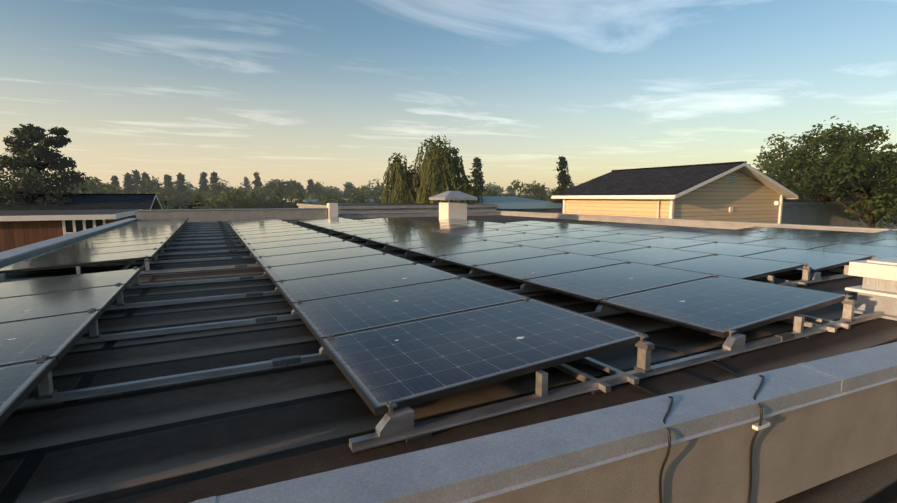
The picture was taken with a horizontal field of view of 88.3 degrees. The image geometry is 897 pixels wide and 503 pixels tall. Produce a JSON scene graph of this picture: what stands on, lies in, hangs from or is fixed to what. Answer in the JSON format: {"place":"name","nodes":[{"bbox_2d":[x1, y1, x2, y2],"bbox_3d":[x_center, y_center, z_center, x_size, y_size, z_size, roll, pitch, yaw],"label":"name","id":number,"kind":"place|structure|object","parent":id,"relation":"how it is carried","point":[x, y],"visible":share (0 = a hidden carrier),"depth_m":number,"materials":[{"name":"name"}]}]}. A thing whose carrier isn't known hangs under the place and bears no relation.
{"place":"outdoors","nodes":[
{"label":"outdoors","id":0,"kind":"place"},
{"bbox_2d":[0,209,141,251],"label":"timber wing","id":1,"kind":"structure","parent":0,"point":[19,228],"depth_m":20.18,"materials":[{"name":"brown wood"}]},
{"bbox_2d":[0,215,896,502],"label":"flat roof","id":2,"kind":"structure","parent":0,"point":[192,441],"depth_m":2.54,"materials":[{"name":"paint"}]},
{"bbox_2d":[0,220,187,400],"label":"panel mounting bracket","id":3,"kind":"object","parent":2,"relation":"on","point":[45,388],"visible":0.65,"depth_m":3.42,"materials":[{"name":"metal"}]},
{"bbox_2d":[0,218,188,425],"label":"panel row","id":4,"kind":"object","parent":3,"relation":"on","point":[56,322],"visible":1,"depth_m":3.89,"materials":[{"name":"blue glass"}]},
{"bbox_2d":[228,218,654,437],"bbox_3d":[-3.780,-0.291,10.503,1.692,0.257,18.550,-3,8,-27],"label":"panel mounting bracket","id":5,"kind":"object","parent":2,"relation":"on","point":[394,422],"visible":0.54,"depth_m":2.65,"materials":[{"name":"metal"}]},
{"bbox_2d":[227,217,647,415],"bbox_3d":[-3.778,-0.342,10.518,1.719,0.130,18.384,-3,8,-27],"label":"panel row","id":6,"kind":"object","parent":5,"relation":"on","point":[451,333],"visible":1,"depth_m":3.26,"materials":[{"name":"blue glass"}]},
{"bbox_2d":[0,221,883,452],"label":"mounting rails","id":7,"kind":"object","parent":2,"relation":"on","point":[425,429],"visible":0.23,"depth_m":3.04,"materials":[{"name":"metal"}]},
{"bbox_2d":[296,219,857,350],"bbox_3d":[-1.324,-0.364,11.121,1.692,0.257,17.400,-3,8,-27],"label":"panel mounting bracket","id":8,"kind":"object","parent":7,"relation":"on","point":[736,341],"visible":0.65,"depth_m":3.86,"materials":[{"name":"metal"}]},
{"bbox_2d":[296,217,848,337],"bbox_3d":[-1.322,-0.414,11.135,1.719,0.130,17.234,-3,8,-27],"label":"panel row","id":9,"kind":"object","parent":8,"relation":"attached to","point":[716,305],"visible":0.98,"depth_m":4.79,"materials":[{"name":"blue glass"}]},
{"bbox_2d":[8,246,684,340],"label":"bird droppings","id":10,"kind":"object","parent":9,"relation":"on","point":[395,300],"visible":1,"depth_m":3.47,"materials":[{"name":"white"}]},
{"bbox_2d":[388,217,811,286],"bbox_3d":[0.264,-0.459,11.936,1.692,0.257,15.100,-3,8,-27],"label":"panel mounting bracket","id":11,"kind":"object","parent":7,"relation":"on","point":[805,276],"visible":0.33,"depth_m":5.69,"materials":[{"name":"metal"}]},
{"bbox_2d":[361,217,806,279],"bbox_3d":[0.266,-0.510,11.950,1.719,0.130,14.934,-3,8,-27],"label":"panel row","id":12,"kind":"object","parent":11,"relation":"attached to","point":[748,268],"visible":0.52,"depth_m":7.29,"materials":[{"name":"blue glass"}]},
{"bbox_2d":[453,218,877,279],"bbox_3d":[2.380,-0.436,11.736,1.692,0.257,12.800,-3,8,-27],"label":"panel mounting bracket","id":13,"kind":"object","parent":7,"relation":"on","point":[817,275],"visible":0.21,"depth_m":6.17,"materials":[{"name":"metal"}]},
{"bbox_2d":[426,219,871,272],"bbox_3d":[2.382,-0.487,11.750,1.719,0.130,12.634,-3,8,-27],"label":"panel row","id":14,"kind":"object","parent":13,"relation":"attached to","point":[819,260],"visible":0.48,"depth_m":8.20,"materials":[{"name":"blue glass"}]},
{"bbox_2d":[0,203,896,267],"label":"roof upstand walls","id":15,"kind":"structure","parent":2,"relation":"on","point":[12,256],"depth_m":19.71,"materials":[{"name":"grey concrete"}]},
{"bbox_2d":[429,191,477,219],"bbox_3d":[0.174,-1.762,18.536,1.440,1.320,1.440,-3,8,-27],"label":"roof ventilator","id":16,"kind":"object","parent":2,"relation":"on","point":[452,210],"visible":0.79,"depth_m":18.17,"materials":[{"name":"white paint"}]},
{"bbox_2d":[845,257,896,320],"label":"roof exhaust unit","id":17,"kind":"object","parent":2,"relation":"on","point":[876,290],"visible":1,"depth_m":4.19,"materials":[{"name":"white metal"}]},
{"bbox_2d":[0,0,896,194],"label":"sky","id":18,"kind":"structure","parent":0,"point":[326,92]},
{"bbox_2d":[474,196,562,213],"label":"roof","id":19,"kind":"structure","parent":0,"point":[512,203],"depth_m":38.51,"materials":[{"name":"teal metal"}]},
{"bbox_2d":[551,161,797,222],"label":"house","id":20,"kind":"structure","parent":0,"point":[743,189],"depth_m":22.94,"materials":[{"name":"beige wood"}]},
{"bbox_2d":[563,196,782,223],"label":"house trim","id":21,"kind":"structure","parent":20,"relation":"attached to","point":[671,209],"depth_m":22.62,"materials":[{"name":"white wood"}]},
{"bbox_2d":[775,453,896,502],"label":"terrace roof","id":22,"kind":"structure","parent":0,"point":[875,482],"depth_m":2.45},
{"bbox_2d":[473,380,896,502],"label":"parapet wall","id":23,"kind":"structure","parent":22,"relation":"on","point":[796,451],"depth_m":2.24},
{"bbox_2d":[190,342,896,502],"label":"parapet coping","id":24,"kind":"object","parent":23,"relation":"on","point":[471,470],"visible":1,"depth_m":1.82,"materials":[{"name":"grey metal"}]},
{"bbox_2d":[571,345,769,502],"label":"dc cables","id":25,"kind":"object","parent":23,"relation":"attached to","point":[759,425],"visible":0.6,"depth_m":2.18,"materials":[{"name":"black rubber"}]},
{"label":"terrain","id":26,"kind":"structure","parent":0,"visible":0},
{"bbox_2d":[0,123,90,206],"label":"pine tree","id":27,"kind":"object","parent":26,"relation":"on","point":[27,183],"visible":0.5,"depth_m":30.32,"materials":[{"name":"green plant"}]},
{"bbox_2d":[48,180,103,193],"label":"deciduous tree","id":28,"kind":"object","parent":26,"relation":"on","point":[80,186],"visible":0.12,"depth_m":54.31,"materials":[{"name":"green plant"}]},
{"bbox_2d":[0,193,162,210],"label":"house","id":29,"kind":"structure","parent":26,"relation":"on","point":[113,201],"depth_m":31.12,"materials":[{"name":"tile"}]},
{"bbox_2d":[83,177,114,193],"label":"deciduous tree","id":30,"kind":"object","parent":26,"relation":"on","point":[92,184],"visible":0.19,"depth_m":58.88,"materials":[{"name":"green plant"}]},
{"bbox_2d":[103,182,128,193],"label":"deciduous tree","id":31,"kind":"object","parent":26,"relation":"on","point":[113,187],"visible":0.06,"depth_m":53.39,"materials":[{"name":"green plant"}]},
{"bbox_2d":[110,175,121,189],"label":"spruce tree","id":32,"kind":"object","parent":26,"relation":"on","point":[114,179],"visible":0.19,"depth_m":68.14,"materials":[{"name":"green plant"}]},
{"bbox_2d":[122,172,135,193],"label":"spruce tree","id":33,"kind":"object","parent":26,"relation":"on","point":[128,185],"visible":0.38,"depth_m":69.96,"materials":[{"name":"green plant"}]},
{"bbox_2d":[131,169,141,193],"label":"spruce tree","id":34,"kind":"object","parent":26,"relation":"on","point":[136,178],"visible":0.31,"depth_m":73.53,"materials":[{"name":"green plant"}]},
{"bbox_2d":[139,172,153,193],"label":"spruce tree","id":35,"kind":"object","parent":26,"relation":"on","point":[143,183],"visible":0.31,"depth_m":70.24,"materials":[{"name":"green plant"}]},
{"bbox_2d":[132,189,172,209],"bbox_3d":[-30.885,-1.992,47.728,4.860,8.976,6.143,-3,8,-27],"label":"deciduous tree","id":36,"kind":"object","parent":26,"relation":"on","point":[160,199],"visible":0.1,"depth_m":48.65,"materials":[{"name":"green plant"}]},
{"bbox_2d":[145,176,177,198],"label":"deciduous tree","id":37,"kind":"object","parent":26,"relation":"on","point":[149,182],"visible":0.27,"depth_m":69.71,"materials":[{"name":"green plant"}]},
{"bbox_2d":[163,174,174,190],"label":"spruce tree","id":38,"kind":"object","parent":26,"relation":"on","point":[167,179],"visible":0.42,"depth_m":77.83,"materials":[{"name":"green plant"}]},
{"bbox_2d":[161,180,198,191],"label":"deciduous tree","id":39,"kind":"object","parent":26,"relation":"on","point":[187,184],"depth_m":100.00,"materials":[{"name":"green plant"}]},
{"bbox_2d":[154,190,206,208],"bbox_3d":[-35.443,-3.453,59.706,8.297,9.088,7.137,-3,8,-27],"label":"tree","id":40,"kind":"object","parent":26,"relation":"on","point":[185,197],"visible":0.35,"depth_m":58.98,"materials":[{"name":"green plant"}]},
{"bbox_2d":[175,172,187,195],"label":"spruce tree","id":41,"kind":"object","parent":26,"relation":"on","point":[181,186],"visible":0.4,"depth_m":72.51,"materials":[{"name":"green plant"}]},
{"bbox_2d":[168,191,203,208],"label":"deciduous tree","id":42,"kind":"object","parent":26,"relation":"on","point":[188,195],"visible":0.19,"depth_m":59.21,"materials":[{"name":"green plant"}]},
{"bbox_2d":[173,184,199,192],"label":"deciduous tree","id":43,"kind":"object","parent":26,"relation":"on","point":[188,189],"visible":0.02,"depth_m":94.96,"materials":[{"name":"green plant"}]},
{"bbox_2d":[173,191,217,208],"bbox_3d":[-26.287,-1.963,48.475,7.210,8.741,4.334,1,7,9],"label":"tree","id":44,"kind":"object","parent":26,"relation":"on","point":[198,196],"visible":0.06,"depth_m":47.68,"materials":[{"name":"green plant"}]},
{"bbox_2d":[172,201,223,209],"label":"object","id":45,"kind":"structure","parent":26,"relation":"on","point":[190,207],"depth_m":59.69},
{"bbox_2d":[198,172,209,195],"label":"spruce tree","id":46,"kind":"object","parent":26,"relation":"on","point":[204,186],"visible":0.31,"depth_m":76.85,"materials":[{"name":"green plant"}]},
{"bbox_2d":[209,171,220,194],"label":"spruce tree","id":47,"kind":"object","parent":26,"relation":"on","point":[214,178],"visible":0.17,"depth_m":74.86,"materials":[{"name":"green plant"}]},
{"bbox_2d":[205,194,230,208],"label":"yellow tree","id":48,"kind":"object","parent":26,"relation":"on","point":[210,199],"visible":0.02,"depth_m":55.58,"materials":[{"name":"green plant"}]},
{"bbox_2d":[199,179,238,189],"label":"deciduous tree","id":49,"kind":"object","parent":26,"relation":"on","point":[224,184],"depth_m":112.53,"materials":[{"name":"green plant"}]},
{"bbox_2d":[201,193,249,208],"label":"deciduous tree","id":50,"kind":"object","parent":26,"relation":"on","point":[217,202],"visible":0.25,"depth_m":49.49,"materials":[{"name":"green plant"}]},
{"bbox_2d":[202,183,250,199],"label":"deciduous tree","id":51,"kind":"object","parent":26,"relation":"on","point":[217,187],"visible":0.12,"depth_m":70.35,"materials":[{"name":"green plant"}]},
{"bbox_2d":[220,187,260,208],"bbox_3d":[-23.535,-2.785,53.108,5.644,9.296,4.029,1,7,6],"label":"tree","id":52,"kind":"object","parent":26,"relation":"on","point":[239,199],"visible":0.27,"depth_m":51.87,"materials":[{"name":"green plant"}]},
{"bbox_2d":[240,176,252,195],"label":"spruce tree","id":53,"kind":"object","parent":26,"relation":"on","point":[246,182],"visible":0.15,"depth_m":108.94,"materials":[{"name":"green plant"}]},
{"bbox_2d":[229,187,268,200],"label":"deciduous tree","id":54,"kind":"object","parent":26,"relation":"on","point":[249,193],"visible":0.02,"depth_m":66.90,"materials":[{"name":"green plant"}]},
{"bbox_2d":[251,171,262,193],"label":"spruce tree","id":55,"kind":"object","parent":26,"relation":"on","point":[256,182],"visible":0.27,"depth_m":82.00,"materials":[{"name":"green plant"}]},
{"bbox_2d":[235,187,284,208],"bbox_3d":[-21.565,-2.854,53.561,5.889,9.330,5.096,-3,8,-27],"label":"deciduous tree","id":56,"kind":"object","parent":26,"relation":"on","point":[255,197],"visible":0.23,"depth_m":53.58,"materials":[{"name":"green plant"}]},
{"bbox_2d":[247,179,277,192],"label":"deciduous tree","id":57,"kind":"object","parent":26,"relation":"on","point":[274,181],"visible":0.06,"depth_m":114.45,"materials":[{"name":"green plant"}]},
{"bbox_2d":[249,187,291,202],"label":"deciduous tree","id":58,"kind":"object","parent":26,"relation":"on","point":[268,196],"visible":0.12,"depth_m":65.75,"materials":[{"name":"green plant"}]},
{"bbox_2d":[254,186,292,200],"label":"deciduous tree","id":59,"kind":"object","parent":26,"relation":"on","point":[263,191],"visible":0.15,"depth_m":78.16,"materials":[{"name":"green plant"}]},
{"bbox_2d":[258,196,302,207],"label":"deciduous tree","id":60,"kind":"object","parent":26,"relation":"on","point":[282,202],"visible":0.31,"depth_m":54.84,"materials":[{"name":"green plant"}]},
{"bbox_2d":[265,179,300,195],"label":"deciduous tree","id":61,"kind":"object","parent":26,"relation":"on","point":[282,186],"visible":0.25,"depth_m":80.53,"materials":[{"name":"green plant"}]},
{"bbox_2d":[282,199,306,207],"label":"yellow tree","id":62,"kind":"object","parent":26,"relation":"on","point":[288,202],"visible":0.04,"depth_m":56.14,"materials":[{"name":"green plant"}]},
{"bbox_2d":[285,179,305,198],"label":"deciduous tree","id":63,"kind":"object","parent":26,"relation":"on","point":[301,186],"visible":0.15,"depth_m":83.40,"materials":[{"name":"green plant"}]},
{"bbox_2d":[282,195,319,202],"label":"deciduous tree","id":64,"kind":"object","parent":26,"relation":"on","point":[292,198],"visible":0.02,"depth_m":58.65,"materials":[{"name":"green plant"}]},
{"bbox_2d":[294,190,320,199],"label":"deciduous tree","id":65,"kind":"object","parent":26,"relation":"on","point":[302,197],"visible":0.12,"depth_m":58.45,"materials":[{"name":"green plant"}]},
{"bbox_2d":[306,179,314,197],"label":"spruce tree","id":66,"kind":"object","parent":26,"relation":"on","point":[310,183],"visible":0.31,"depth_m":87.11,"materials":[{"name":"green plant"}]},
{"bbox_2d":[310,184,331,197],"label":"deciduous tree","id":67,"kind":"object","parent":26,"relation":"on","point":[320,191],"visible":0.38,"depth_m":86.11,"materials":[{"name":"green plant"}]},
{"bbox_2d":[302,181,340,195],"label":"deciduous tree","id":68,"kind":"object","parent":26,"relation":"on","point":[325,188],"visible":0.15,"depth_m":101.98,"materials":[{"name":"green plant"}]},
{"bbox_2d":[306,193,337,198],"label":"yellow tree","id":69,"kind":"object","parent":26,"relation":"on","point":[310,196],"visible":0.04,"depth_m":63.73,"materials":[{"name":"green plant"}]},
{"bbox_2d":[283,199,373,202],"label":"distant hall","id":70,"kind":"structure","parent":26,"relation":"on","point":[315,200],"depth_m":59.45,"materials":[{"name":"grey"}]},
{"bbox_2d":[324,189,347,198],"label":"deciduous tree","id":71,"kind":"object","parent":26,"relation":"on","point":[338,195],"visible":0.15,"depth_m":91.80,"materials":[{"name":"green plant"}]},
{"bbox_2d":[325,198,347,202],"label":"yellow tree","id":72,"kind":"object","parent":26,"relation":"on","point":[340,199],"visible":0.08,"depth_m":55.41,"materials":[{"name":"green plant"}]},
{"bbox_2d":[318,192,359,202],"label":"deciduous tree","id":73,"kind":"object","parent":26,"relation":"on","point":[324,199],"visible":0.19,"depth_m":56.00,"materials":[{"name":"green plant"}]},
{"bbox_2d":[342,181,359,198],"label":"deciduous tree","id":74,"kind":"object","parent":26,"relation":"on","point":[348,186],"visible":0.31,"depth_m":91.77,"materials":[{"name":"green plant"}]},
{"bbox_2d":[356,185,369,202],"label":"yellow tree","id":75,"kind":"object","parent":26,"relation":"on","point":[363,188],"visible":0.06,"depth_m":61.81,"materials":[{"name":"green plant"}]},
{"bbox_2d":[347,190,381,202],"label":"deciduous tree","id":76,"kind":"object","parent":26,"relation":"on","point":[359,198],"visible":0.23,"depth_m":55.82,"materials":[{"name":"green plant"}]},
{"bbox_2d":[360,178,384,195],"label":"deciduous tree","id":77,"kind":"object","parent":26,"relation":"on","point":[373,187],"visible":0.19,"depth_m":115.03,"materials":[{"name":"green plant"}]},
{"bbox_2d":[358,188,388,202],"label":"deciduous tree","id":78,"kind":"object","parent":26,"relation":"on","point":[373,197],"visible":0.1,"depth_m":65.32,"materials":[{"name":"green plant"}]},
{"bbox_2d":[370,186,388,197],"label":"deciduous tree","id":79,"kind":"object","parent":26,"relation":"on","point":[379,189],"visible":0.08,"depth_m":95.27,"materials":[{"name":"green plant"}]},
{"bbox_2d":[297,203,498,212],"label":"annex block","id":80,"kind":"structure","parent":26,"relation":"on","point":[377,207],"depth_m":29.23,"materials":[{"name":"grey concrete"}]},
{"bbox_2d":[380,135,482,203],"bbox_3d":[-1.847,-3.280,40.185,9.861,13.299,10.077,-3,8,-27],"label":"willow tree","id":81,"kind":"object","parent":26,"relation":"on","point":[441,169],"visible":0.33,"depth_m":37.35,"materials":[{"name":"green plant"}]},
{"bbox_2d":[469,157,485,195],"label":"spruce tree","id":82,"kind":"object","parent":26,"relation":"on","point":[477,174],"visible":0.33,"depth_m":45.02,"materials":[{"name":"green plant"}]},
{"bbox_2d":[479,187,500,195],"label":"deciduous tree","id":83,"kind":"object","parent":26,"relation":"on","point":[489,192],"visible":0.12,"depth_m":59.71,"materials":[{"name":"green plant"}]},
{"bbox_2d":[484,182,506,195],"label":"deciduous tree","id":84,"kind":"object","parent":26,"relation":"on","point":[500,189],"visible":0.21,"depth_m":120.70,"materials":[{"name":"green plant"}]},
{"bbox_2d":[492,179,524,195],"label":"deciduous tree","id":85,"kind":"object","parent":26,"relation":"on","point":[516,185],"visible":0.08,"depth_m":60.93,"materials":[{"name":"green plant"}]},
{"bbox_2d":[505,186,515,195],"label":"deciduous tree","id":86,"kind":"object","parent":26,"relation":"on","point":[509,190],"visible":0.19,"depth_m":124.55,"materials":[{"name":"green plant"}]},
{"bbox_2d":[516,183,546,199],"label":"tree","id":87,"kind":"object","parent":26,"relation":"on","point":[540,190],"visible":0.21,"depth_m":64.30,"materials":[{"name":"green plant"}]},
{"bbox_2d":[517,181,547,196],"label":"yellow tree","id":88,"kind":"object","parent":26,"relation":"on","point":[532,188],"visible":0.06,"depth_m":125.02,"materials":[{"name":"green plant"}]},
{"bbox_2d":[531,186,551,201],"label":"deciduous tree","id":89,"kind":"object","parent":26,"relation":"on","point":[542,197],"visible":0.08,"depth_m":69.98,"materials":[{"name":"green plant"}]},
{"bbox_2d":[539,185,554,201],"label":"yellow tree","id":90,"kind":"object","parent":26,"relation":"on","point":[549,192],"visible":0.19,"depth_m":106.04,"materials":[{"name":"green plant"}]},
{"bbox_2d":[548,156,571,203],"bbox_3d":[9.945,-2.739,41.895,3.703,11.815,5.352,-3,8,-27],"label":"spruce tree","id":91,"kind":"object","parent":26,"relation":"on","point":[564,180],"visible":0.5,"depth_m":41.17,"materials":[{"name":"green plant"}]},
{"bbox_2d":[756,151,816,199],"bbox_3d":[28.400,-2.404,38.479,6.490,11.950,5.684,-3,8,-27],"label":"deciduous tree","id":92,"kind":"object","parent":26,"relation":"on","point":[771,163],"visible":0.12,"depth_m":38.15,"materials":[{"name":"green plant"}]},
{"bbox_2d":[749,115,895,211],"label":"deciduous tree","id":93,"kind":"object","parent":26,"relation":"on","point":[842,135],"visible":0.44,"depth_m":29.77,"materials":[{"name":"green plant"}]},
{"bbox_2d":[781,199,896,228],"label":"flat block","id":94,"kind":"structure","parent":26,"relation":"on","point":[809,212],"depth_m":28.57,"materials":[{"name":"grey concrete"}]},
{"bbox_2d":[782,136,896,228],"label":"deciduous tree","id":95,"kind":"object","parent":26,"relation":"on","point":[809,182],"visible":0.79,"depth_m":26.21,"materials":[{"name":"green plant"}]},
{"bbox_2d":[812,136,896,225],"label":"deciduous tree","id":96,"kind":"object","parent":26,"relation":"on","point":[889,155],"visible":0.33,"depth_m":26.58,"materials":[{"name":"green plant"}]},
{"bbox_3d":[4.495,-0.412,11.536,1.692,0.257,10.500,-3,8,-27],"label":"mounting","id":97,"kind":"object","parent":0,"visible":0},
{"bbox_2d":[508,220,896,259],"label":"panel row","id":98,"kind":"object","parent":97,"relation":"attached to","point":[879,252],"visible":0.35,"depth_m":9.34,"materials":[{"name":"blue glass"}]},
{"bbox_3d":[6.611,-0.389,11.336,1.692,0.257,8.200,-3,8,-27],"label":"mounting","id":99,"kind":"object","parent":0,"visible":0},
{"bbox_2d":[596,222,896,246],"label":"panel row","id":100,"kind":"object","parent":99,"relation":"attached to","point":[851,240],"visible":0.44,"depth_m":10.60,"materials":[{"name":"blue glass"}]},
{"bbox_3d":[8.991,-0.306,10.629,1.692,0.257,4.750,-3,8,-27],"label":"mounting","id":101,"kind":"object","parent":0,"visible":0},
{"bbox_2d":[736,227,896,239],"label":"panel row","id":102,"kind":"object","parent":101,"relation":"on","point":[840,233],"visible":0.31,"depth_m":11.20,"materials":[{"name":"blue glass"}]},
{"bbox_3d":[11.371,-0.223,9.922,1.692,0.257,3.600,-3,8,-27],"label":"mounting","id":103,"kind":"object","parent":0,"visible":0},
{"bbox_2d":[876,230,896,233],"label":"panel row","id":104,"kind":"object","parent":103,"relation":"attached to","point":[891,231],"visible":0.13,"depth_m":11.46,"materials":[{"name":"blue glass"}]}
]}

